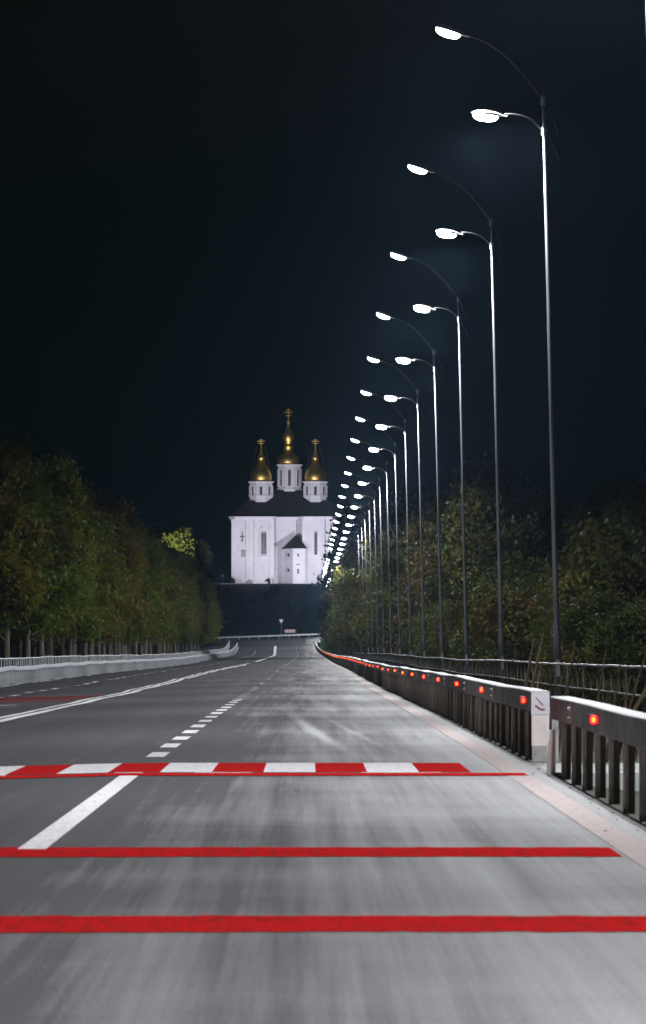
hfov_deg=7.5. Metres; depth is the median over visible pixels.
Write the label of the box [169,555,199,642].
roadside tree
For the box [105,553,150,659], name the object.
roadside tree
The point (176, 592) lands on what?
roadside tree
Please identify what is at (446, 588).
belt tree
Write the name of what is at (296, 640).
cross street
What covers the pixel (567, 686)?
dry weed
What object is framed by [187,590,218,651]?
roadside tree
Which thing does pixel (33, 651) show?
roadside tree
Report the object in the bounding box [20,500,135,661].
roadside tree
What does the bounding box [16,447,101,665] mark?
roadside tree
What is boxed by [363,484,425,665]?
belt tree
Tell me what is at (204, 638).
roadside tree
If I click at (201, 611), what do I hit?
roadside tree
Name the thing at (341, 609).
belt tree
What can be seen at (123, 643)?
roadside tree
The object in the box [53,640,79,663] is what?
roadside tree
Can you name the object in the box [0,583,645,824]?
ground
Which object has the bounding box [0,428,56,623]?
roadside tree
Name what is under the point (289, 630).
chevron sign
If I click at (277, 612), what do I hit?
shrub
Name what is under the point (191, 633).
roadside tree
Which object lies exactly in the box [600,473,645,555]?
belt tree
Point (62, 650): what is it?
roadside tree
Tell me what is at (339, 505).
street light
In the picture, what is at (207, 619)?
roadside tree
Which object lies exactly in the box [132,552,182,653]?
roadside tree
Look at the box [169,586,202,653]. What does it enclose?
roadside tree
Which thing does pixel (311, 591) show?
shrub
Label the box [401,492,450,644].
belt tree
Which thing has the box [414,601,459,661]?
bush
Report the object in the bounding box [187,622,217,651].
roadside tree
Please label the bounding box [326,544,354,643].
belt tree
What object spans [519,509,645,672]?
bush
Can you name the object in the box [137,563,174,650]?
roadside tree
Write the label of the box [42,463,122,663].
roadside tree
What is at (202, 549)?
hill tree
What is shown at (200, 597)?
roadside tree
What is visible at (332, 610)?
belt tree
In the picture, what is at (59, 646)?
roadside tree
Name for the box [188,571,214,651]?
roadside tree
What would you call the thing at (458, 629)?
bush
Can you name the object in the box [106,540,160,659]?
roadside tree
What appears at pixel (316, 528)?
window
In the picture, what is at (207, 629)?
roadside tree
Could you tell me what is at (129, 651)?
roadside tree
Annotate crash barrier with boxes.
[0,643,237,685]
[315,641,558,762]
[547,696,645,821]
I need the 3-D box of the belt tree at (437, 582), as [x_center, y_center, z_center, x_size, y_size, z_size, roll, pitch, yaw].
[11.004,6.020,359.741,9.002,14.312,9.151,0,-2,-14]
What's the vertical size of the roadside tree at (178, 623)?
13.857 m
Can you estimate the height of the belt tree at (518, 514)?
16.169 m
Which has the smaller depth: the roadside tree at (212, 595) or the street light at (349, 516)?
the street light at (349, 516)
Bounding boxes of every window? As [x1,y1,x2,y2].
[259,526,268,556]
[312,526,321,556]
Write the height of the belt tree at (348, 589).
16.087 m
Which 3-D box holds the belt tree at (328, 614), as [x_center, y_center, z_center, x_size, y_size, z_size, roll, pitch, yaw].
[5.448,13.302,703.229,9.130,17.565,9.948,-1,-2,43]
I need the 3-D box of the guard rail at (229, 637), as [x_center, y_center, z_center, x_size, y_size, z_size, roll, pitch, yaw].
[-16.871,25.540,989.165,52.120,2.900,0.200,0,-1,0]
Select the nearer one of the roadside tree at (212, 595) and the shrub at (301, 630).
the roadside tree at (212, 595)
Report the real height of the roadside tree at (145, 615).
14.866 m
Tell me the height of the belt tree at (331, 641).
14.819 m
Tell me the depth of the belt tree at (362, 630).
437.06 m
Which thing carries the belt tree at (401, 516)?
on the ground at (252, 623)
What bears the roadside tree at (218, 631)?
on the ground at (252, 623)
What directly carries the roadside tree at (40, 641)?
on the ground at (252, 623)
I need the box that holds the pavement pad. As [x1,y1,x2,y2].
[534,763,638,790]
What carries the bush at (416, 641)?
on the ground at (252, 623)
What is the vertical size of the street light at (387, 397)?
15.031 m
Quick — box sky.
[0,0,645,583]
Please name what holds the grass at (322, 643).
on the ground at (252, 623)
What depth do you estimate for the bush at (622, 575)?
201.93 m
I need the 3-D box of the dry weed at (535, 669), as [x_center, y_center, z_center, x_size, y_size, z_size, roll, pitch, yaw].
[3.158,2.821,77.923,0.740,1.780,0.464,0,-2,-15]
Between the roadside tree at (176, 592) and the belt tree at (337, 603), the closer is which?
the roadside tree at (176, 592)
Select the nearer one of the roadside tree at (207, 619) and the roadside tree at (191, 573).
the roadside tree at (191, 573)
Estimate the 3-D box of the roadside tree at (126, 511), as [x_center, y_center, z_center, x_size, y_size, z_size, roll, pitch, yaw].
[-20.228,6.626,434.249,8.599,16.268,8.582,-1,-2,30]
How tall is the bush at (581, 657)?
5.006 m
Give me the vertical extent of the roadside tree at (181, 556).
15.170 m
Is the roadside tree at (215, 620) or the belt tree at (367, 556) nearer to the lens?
the belt tree at (367, 556)
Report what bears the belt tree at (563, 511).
on the ground at (252, 623)
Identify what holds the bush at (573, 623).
on the ground at (252, 623)
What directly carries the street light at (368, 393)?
on the ground at (252, 623)
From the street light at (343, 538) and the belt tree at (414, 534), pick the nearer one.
the belt tree at (414, 534)
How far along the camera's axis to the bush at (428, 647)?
307.83 m
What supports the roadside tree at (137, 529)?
on the ground at (252, 623)
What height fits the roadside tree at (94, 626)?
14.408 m
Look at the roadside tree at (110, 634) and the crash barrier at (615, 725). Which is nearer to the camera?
the crash barrier at (615, 725)
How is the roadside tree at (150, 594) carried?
on the ground at (252, 623)
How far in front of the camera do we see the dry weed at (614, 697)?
68.94 m
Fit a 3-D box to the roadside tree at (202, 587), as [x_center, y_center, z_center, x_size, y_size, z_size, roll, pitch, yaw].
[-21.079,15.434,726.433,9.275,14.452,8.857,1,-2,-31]
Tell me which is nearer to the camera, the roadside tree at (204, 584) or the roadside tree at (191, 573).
the roadside tree at (191, 573)
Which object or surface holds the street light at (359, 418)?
on the ground at (252, 623)
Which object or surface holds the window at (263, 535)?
in the church
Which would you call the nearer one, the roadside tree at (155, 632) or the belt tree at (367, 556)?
the belt tree at (367, 556)
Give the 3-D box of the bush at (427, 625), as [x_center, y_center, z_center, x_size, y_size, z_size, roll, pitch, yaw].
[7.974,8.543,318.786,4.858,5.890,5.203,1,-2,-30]
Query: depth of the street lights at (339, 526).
1127.42 m
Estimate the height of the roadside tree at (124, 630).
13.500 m
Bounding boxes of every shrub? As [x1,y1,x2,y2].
[225,584,230,590]
[269,584,280,595]
[274,610,281,616]
[293,621,300,630]
[298,627,305,633]
[306,584,315,594]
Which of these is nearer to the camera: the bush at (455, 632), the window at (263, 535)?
the bush at (455, 632)
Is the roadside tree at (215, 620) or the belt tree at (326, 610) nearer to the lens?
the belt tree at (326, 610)
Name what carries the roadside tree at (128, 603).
on the ground at (252, 623)
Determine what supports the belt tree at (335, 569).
on the ground at (252, 623)
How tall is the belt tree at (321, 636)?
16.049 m
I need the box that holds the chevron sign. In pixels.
[285,629,294,632]
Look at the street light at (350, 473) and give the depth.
374.02 m
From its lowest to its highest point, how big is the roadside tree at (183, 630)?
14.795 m
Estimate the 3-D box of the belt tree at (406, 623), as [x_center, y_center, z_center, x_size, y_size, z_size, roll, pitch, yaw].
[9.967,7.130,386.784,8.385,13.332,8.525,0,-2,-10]
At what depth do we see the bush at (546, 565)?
236.65 m
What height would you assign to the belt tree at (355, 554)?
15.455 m
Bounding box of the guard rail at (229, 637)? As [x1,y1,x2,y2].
[217,633,319,639]
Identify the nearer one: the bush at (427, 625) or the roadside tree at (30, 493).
the roadside tree at (30, 493)
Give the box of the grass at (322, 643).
[318,640,333,653]
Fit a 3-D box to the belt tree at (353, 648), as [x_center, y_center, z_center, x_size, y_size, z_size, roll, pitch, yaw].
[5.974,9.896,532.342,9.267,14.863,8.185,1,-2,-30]
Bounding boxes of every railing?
[0,640,229,676]
[333,649,645,754]
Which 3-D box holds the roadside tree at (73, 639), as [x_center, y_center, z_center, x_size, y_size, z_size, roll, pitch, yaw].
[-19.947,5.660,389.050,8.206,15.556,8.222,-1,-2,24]
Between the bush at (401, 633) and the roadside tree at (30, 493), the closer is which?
the roadside tree at (30, 493)
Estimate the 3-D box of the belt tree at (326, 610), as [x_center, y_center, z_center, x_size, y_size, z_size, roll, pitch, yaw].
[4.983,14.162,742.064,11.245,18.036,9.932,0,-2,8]
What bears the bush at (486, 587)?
on the ground at (252, 623)
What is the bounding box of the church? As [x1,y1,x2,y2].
[229,408,342,583]
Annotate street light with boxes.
[334,520,358,652]
[336,513,361,652]
[338,504,364,652]
[339,495,368,652]
[342,484,373,652]
[344,471,378,652]
[347,456,384,653]
[351,438,391,665]
[356,416,400,654]
[361,390,411,654]
[367,356,425,656]
[376,311,444,672]
[390,251,468,675]
[408,163,504,683]
[435,24,560,729]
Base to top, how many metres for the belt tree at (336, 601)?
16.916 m
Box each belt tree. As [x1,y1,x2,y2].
[310,525,370,627]
[316,579,344,650]
[318,563,336,630]
[320,570,343,644]
[321,581,334,646]
[322,562,341,645]
[323,563,339,627]
[324,541,357,654]
[324,554,362,652]
[325,534,357,649]
[325,564,354,649]
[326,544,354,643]
[326,557,342,629]
[328,546,346,654]
[329,533,370,652]
[332,521,383,649]
[338,553,392,652]
[340,560,359,654]
[342,529,398,664]
[346,527,397,657]
[349,560,388,652]
[353,487,408,667]
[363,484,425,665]
[365,492,446,644]
[387,494,444,662]
[394,520,442,649]
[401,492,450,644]
[414,516,454,631]
[416,485,542,630]
[427,475,550,591]
[430,449,575,599]
[530,489,582,568]
[556,468,645,561]
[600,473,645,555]
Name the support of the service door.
in the street light at (455, 33)
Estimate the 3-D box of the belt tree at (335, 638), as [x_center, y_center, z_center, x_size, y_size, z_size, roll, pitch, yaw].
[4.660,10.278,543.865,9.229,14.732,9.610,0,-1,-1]
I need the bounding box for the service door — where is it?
[556,660,559,676]
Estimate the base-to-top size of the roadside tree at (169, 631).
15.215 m
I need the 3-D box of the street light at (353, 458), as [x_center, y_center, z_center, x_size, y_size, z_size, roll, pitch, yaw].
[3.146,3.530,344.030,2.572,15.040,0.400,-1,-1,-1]
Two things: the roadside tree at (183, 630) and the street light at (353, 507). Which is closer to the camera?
the street light at (353, 507)
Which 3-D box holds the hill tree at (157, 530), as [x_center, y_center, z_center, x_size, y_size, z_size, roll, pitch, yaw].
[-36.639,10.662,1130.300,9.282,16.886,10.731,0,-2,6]
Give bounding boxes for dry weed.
[507,634,543,710]
[549,645,574,752]
[593,650,620,752]
[606,652,645,762]
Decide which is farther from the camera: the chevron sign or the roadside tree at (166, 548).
the chevron sign
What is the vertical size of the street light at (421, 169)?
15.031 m
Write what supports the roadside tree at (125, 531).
on the ground at (252, 623)
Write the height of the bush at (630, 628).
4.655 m
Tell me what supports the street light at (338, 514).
on the ground at (252, 623)
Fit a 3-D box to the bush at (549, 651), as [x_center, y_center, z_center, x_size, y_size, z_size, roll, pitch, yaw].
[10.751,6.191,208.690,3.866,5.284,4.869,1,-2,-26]
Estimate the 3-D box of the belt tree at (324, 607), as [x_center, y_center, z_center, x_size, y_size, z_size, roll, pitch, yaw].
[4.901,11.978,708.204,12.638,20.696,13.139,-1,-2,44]
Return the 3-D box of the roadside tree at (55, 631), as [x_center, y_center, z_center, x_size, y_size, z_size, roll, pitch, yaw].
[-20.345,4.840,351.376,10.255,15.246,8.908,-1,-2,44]
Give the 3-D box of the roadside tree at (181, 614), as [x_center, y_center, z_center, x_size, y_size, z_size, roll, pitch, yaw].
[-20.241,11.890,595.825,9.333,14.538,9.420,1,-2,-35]
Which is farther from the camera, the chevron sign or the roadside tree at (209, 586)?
the chevron sign
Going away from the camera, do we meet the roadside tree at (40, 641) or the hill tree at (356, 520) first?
the roadside tree at (40, 641)
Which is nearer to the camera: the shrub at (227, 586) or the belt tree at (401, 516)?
the belt tree at (401, 516)
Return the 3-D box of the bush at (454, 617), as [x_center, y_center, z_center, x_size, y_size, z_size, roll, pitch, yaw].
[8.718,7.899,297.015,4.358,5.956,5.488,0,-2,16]
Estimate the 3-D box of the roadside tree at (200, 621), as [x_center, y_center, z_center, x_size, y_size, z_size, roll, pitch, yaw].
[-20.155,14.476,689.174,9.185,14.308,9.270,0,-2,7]
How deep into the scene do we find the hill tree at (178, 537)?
1078.62 m
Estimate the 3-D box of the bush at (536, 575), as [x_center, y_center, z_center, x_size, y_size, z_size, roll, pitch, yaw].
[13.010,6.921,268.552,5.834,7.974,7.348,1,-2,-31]
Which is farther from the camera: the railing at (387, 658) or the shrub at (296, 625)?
the shrub at (296, 625)
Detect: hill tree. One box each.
[145,522,172,548]
[162,525,213,590]
[189,539,216,580]
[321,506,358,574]
[334,503,384,546]
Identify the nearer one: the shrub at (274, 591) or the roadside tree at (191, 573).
the roadside tree at (191, 573)
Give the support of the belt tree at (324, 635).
on the ground at (252, 623)
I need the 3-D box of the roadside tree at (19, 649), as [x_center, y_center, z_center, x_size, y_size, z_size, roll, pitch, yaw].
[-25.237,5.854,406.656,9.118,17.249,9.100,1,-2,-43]
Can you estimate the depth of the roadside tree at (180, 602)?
586.88 m
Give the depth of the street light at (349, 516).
433.99 m
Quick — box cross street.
[94,637,320,645]
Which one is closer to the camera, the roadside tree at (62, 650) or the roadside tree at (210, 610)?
the roadside tree at (62, 650)
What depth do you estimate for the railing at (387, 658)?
120.24 m
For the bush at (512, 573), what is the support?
on the ground at (252, 623)
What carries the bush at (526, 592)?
on the ground at (252, 623)
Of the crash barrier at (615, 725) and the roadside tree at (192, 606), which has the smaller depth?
the crash barrier at (615, 725)
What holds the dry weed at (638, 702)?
on the ground at (252, 623)
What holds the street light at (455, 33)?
on the ground at (252, 623)
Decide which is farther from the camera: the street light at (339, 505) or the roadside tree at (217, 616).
the roadside tree at (217, 616)
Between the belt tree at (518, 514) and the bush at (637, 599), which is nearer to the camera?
the bush at (637, 599)
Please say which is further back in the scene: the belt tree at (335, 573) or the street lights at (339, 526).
the street lights at (339, 526)
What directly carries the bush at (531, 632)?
on the ground at (252, 623)
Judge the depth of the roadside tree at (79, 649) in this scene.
546.09 m
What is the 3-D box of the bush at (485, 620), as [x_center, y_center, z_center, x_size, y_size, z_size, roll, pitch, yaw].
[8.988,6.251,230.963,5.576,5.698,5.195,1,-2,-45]
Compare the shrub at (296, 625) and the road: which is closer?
the road
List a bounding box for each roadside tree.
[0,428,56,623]
[0,453,96,683]
[0,487,109,663]
[0,536,100,644]
[0,632,43,666]
[10,636,21,665]
[14,449,100,665]
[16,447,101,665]
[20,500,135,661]
[31,641,37,665]
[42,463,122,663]
[45,543,123,647]
[48,478,107,662]
[53,535,104,662]
[53,637,88,662]
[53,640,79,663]
[54,486,118,654]
[54,643,80,659]
[66,548,138,660]
[81,535,154,654]
[82,503,142,661]
[88,488,151,660]
[95,496,152,660]
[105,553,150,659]
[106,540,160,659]
[107,516,158,660]
[107,570,161,654]
[111,513,166,654]
[123,532,175,654]
[125,519,171,653]
[127,598,173,654]
[130,536,175,654]
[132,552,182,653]
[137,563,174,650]
[139,552,185,654]
[143,544,183,654]
[146,536,183,653]
[151,553,187,648]
[155,562,198,646]
[156,561,198,653]
[157,556,194,653]
[162,548,195,653]
[165,564,203,653]
[166,546,202,653]
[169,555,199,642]
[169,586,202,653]
[171,584,207,652]
[173,582,209,652]
[176,564,210,652]
[179,575,210,643]
[180,569,210,652]
[180,579,210,644]
[182,594,214,652]
[182,601,209,645]
[184,587,213,651]
[186,560,206,625]
[186,576,210,651]
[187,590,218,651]
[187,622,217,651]
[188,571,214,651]
[191,581,220,651]
[193,585,219,651]
[195,590,224,650]
[197,577,222,650]
[206,577,218,641]
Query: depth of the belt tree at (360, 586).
476.58 m
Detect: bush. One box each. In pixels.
[385,609,416,653]
[405,627,422,656]
[408,599,461,669]
[413,600,459,674]
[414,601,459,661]
[425,596,476,667]
[445,575,534,681]
[445,603,478,667]
[448,620,498,678]
[454,585,546,686]
[463,577,552,686]
[468,548,561,614]
[508,566,550,659]
[514,537,642,661]
[514,560,584,656]
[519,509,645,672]
[522,584,642,705]
[523,599,596,695]
[530,625,585,698]
[543,539,645,699]
[552,610,643,700]
[573,602,645,712]
[590,590,645,709]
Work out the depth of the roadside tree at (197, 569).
706.54 m
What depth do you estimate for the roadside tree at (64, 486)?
314.14 m
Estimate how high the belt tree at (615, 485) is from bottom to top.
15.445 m
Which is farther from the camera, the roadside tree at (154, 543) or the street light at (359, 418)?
the roadside tree at (154, 543)
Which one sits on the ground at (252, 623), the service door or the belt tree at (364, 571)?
the belt tree at (364, 571)
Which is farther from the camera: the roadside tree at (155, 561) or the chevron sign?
the chevron sign
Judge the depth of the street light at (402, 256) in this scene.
164.09 m
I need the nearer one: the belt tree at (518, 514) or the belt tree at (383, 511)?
the belt tree at (518, 514)
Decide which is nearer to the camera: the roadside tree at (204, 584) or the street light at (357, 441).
the street light at (357, 441)
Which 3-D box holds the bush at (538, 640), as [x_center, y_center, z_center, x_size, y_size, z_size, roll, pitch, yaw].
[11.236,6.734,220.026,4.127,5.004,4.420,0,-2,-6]
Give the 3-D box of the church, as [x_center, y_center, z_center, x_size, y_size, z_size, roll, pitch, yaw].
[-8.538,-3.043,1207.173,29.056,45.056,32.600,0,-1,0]
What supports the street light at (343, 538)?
on the ground at (252, 623)
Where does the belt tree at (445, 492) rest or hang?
on the ground at (252, 623)
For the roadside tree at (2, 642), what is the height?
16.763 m
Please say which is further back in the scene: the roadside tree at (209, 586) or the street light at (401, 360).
the roadside tree at (209, 586)
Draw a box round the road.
[0,638,645,1023]
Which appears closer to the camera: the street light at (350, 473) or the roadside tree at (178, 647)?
the street light at (350, 473)
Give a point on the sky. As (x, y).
(205, 204)

